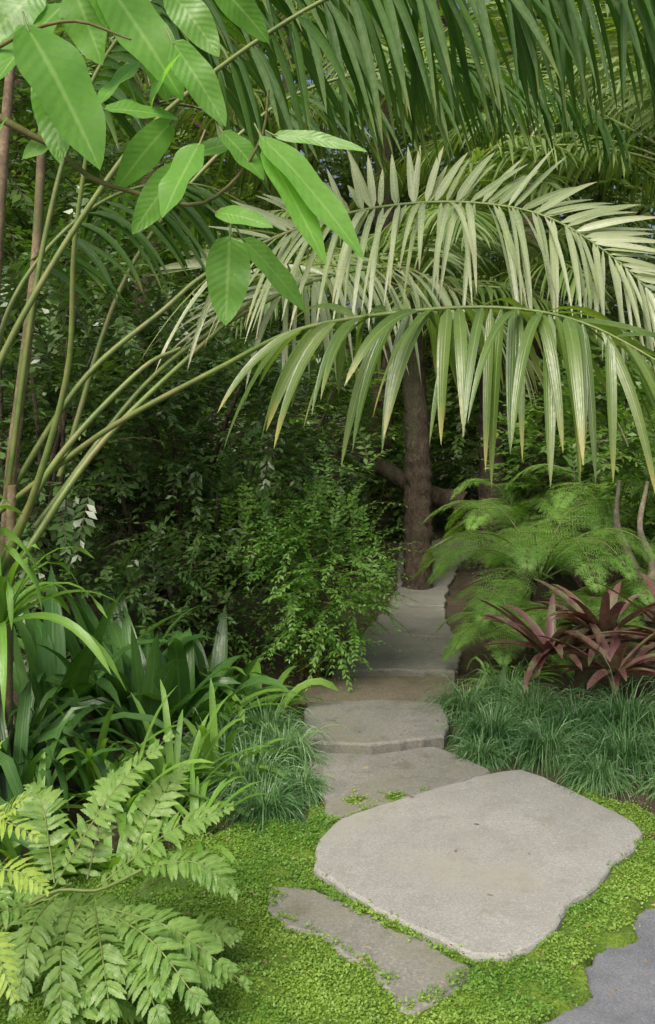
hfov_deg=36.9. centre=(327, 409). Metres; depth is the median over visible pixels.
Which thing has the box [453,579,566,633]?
ground fern
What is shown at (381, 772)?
stone slab
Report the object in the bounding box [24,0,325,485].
broadleaf tree
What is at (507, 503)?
tree fern
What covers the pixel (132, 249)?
evergreen shrub
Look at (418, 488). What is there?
kentia palm
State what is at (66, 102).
broadleaf tree
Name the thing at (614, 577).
tree fern
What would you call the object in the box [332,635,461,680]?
stone slab
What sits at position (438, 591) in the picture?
stone path
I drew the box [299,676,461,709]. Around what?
stone slab
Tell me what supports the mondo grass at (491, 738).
on the ground at (464, 577)
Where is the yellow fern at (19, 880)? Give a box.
[0,740,53,1004]
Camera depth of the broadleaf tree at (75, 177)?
10.56 m
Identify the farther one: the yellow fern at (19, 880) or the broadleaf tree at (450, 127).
the broadleaf tree at (450, 127)
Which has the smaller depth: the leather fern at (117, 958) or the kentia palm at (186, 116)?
the leather fern at (117, 958)
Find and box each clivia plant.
[0,748,278,899]
[29,678,296,872]
[122,659,338,737]
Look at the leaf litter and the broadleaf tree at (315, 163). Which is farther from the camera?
the broadleaf tree at (315, 163)
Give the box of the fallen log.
[325,429,470,569]
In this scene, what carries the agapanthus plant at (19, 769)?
on the ground at (464, 577)
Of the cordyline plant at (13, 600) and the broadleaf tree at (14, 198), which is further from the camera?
the broadleaf tree at (14, 198)
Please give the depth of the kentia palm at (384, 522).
11.89 m
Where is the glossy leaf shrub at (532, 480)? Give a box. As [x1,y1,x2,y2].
[467,307,654,596]
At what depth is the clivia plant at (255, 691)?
5.06 m
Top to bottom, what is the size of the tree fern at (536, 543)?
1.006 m
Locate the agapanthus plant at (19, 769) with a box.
[0,663,191,925]
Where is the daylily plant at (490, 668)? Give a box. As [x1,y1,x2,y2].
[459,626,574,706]
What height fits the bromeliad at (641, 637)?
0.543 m
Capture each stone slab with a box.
[267,887,470,1015]
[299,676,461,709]
[302,700,448,754]
[302,747,490,825]
[314,770,642,961]
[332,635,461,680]
[362,606,456,639]
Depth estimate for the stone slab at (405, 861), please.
3.44 m
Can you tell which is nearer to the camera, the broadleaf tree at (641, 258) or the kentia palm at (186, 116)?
the kentia palm at (186, 116)
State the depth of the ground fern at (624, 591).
6.31 m
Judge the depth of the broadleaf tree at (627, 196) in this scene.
12.75 m
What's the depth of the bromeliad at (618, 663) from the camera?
4.98 m
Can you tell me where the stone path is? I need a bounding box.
[389,537,476,607]
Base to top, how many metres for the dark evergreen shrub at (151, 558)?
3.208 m
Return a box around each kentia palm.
[0,0,654,756]
[46,0,407,546]
[202,0,601,540]
[202,134,634,589]
[311,2,654,550]
[316,173,654,575]
[379,3,654,246]
[486,0,654,204]
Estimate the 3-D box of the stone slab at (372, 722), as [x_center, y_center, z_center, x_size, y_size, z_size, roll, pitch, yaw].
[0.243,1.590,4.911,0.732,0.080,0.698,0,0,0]
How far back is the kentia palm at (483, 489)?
9.28 m
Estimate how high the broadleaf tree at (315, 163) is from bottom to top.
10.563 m
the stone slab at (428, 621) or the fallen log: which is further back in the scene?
the fallen log
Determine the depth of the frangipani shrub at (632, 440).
6.23 m
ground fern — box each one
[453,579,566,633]
[514,591,653,661]
[566,578,654,622]
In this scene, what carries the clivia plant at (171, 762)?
on the ground at (464, 577)
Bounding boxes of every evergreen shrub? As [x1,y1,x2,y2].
[0,38,408,592]
[0,145,385,675]
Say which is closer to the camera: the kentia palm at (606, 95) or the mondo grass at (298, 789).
the mondo grass at (298, 789)
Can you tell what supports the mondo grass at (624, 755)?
on the ground at (464, 577)
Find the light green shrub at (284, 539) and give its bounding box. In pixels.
[141,440,421,693]
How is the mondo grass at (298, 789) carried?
on the ground at (464, 577)
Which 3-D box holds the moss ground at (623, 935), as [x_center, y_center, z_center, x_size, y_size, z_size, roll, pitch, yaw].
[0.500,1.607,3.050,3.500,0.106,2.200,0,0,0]
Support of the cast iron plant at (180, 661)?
on the ground at (464, 577)
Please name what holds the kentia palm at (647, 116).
on the ground at (464, 577)
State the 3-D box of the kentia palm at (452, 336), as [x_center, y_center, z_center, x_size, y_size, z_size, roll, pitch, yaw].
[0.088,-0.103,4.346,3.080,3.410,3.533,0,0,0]
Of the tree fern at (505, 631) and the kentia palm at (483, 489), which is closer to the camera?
the tree fern at (505, 631)
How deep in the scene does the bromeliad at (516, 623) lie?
5.24 m
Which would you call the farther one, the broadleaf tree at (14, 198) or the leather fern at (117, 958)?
the broadleaf tree at (14, 198)
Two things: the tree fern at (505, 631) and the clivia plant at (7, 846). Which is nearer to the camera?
the clivia plant at (7, 846)
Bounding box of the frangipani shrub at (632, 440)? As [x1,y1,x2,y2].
[563,401,654,620]
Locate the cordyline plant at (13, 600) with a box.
[0,495,125,724]
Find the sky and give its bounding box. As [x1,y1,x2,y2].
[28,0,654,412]
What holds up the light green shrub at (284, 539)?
on the ground at (464, 577)
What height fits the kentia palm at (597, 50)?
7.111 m
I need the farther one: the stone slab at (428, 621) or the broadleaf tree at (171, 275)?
the broadleaf tree at (171, 275)
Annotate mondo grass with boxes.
[145,684,359,836]
[412,654,605,778]
[516,654,654,804]
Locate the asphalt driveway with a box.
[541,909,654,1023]
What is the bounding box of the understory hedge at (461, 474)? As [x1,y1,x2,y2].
[0,318,654,581]
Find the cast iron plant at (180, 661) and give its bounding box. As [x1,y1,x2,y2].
[13,565,288,744]
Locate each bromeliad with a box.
[476,593,635,692]
[524,579,654,664]
[533,622,654,696]
[582,572,654,679]
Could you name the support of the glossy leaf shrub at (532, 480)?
on the ground at (464, 577)
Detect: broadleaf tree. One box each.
[0,0,135,505]
[0,0,241,522]
[0,0,366,325]
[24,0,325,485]
[106,0,547,525]
[142,0,654,448]
[317,0,654,522]
[463,5,654,473]
[554,1,654,384]
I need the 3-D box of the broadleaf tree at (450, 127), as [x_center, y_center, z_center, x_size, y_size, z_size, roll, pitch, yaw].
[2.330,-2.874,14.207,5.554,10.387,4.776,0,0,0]
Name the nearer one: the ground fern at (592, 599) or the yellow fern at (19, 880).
the yellow fern at (19, 880)
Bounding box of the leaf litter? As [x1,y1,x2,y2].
[84,565,654,994]
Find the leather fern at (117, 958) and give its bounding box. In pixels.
[0,730,252,1023]
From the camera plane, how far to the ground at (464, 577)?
6.46 m
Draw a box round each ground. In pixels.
[0,413,654,1017]
[0,787,654,1023]
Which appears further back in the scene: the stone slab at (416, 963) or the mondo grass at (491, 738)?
the mondo grass at (491, 738)
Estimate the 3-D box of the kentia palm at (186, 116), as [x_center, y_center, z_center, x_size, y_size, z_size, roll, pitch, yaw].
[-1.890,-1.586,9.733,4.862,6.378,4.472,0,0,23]
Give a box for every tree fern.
[409,499,654,653]
[421,478,605,602]
[435,592,582,675]
[487,464,654,602]
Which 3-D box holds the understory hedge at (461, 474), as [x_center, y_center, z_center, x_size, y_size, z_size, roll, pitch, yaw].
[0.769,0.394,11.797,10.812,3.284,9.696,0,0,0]
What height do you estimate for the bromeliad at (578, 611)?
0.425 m

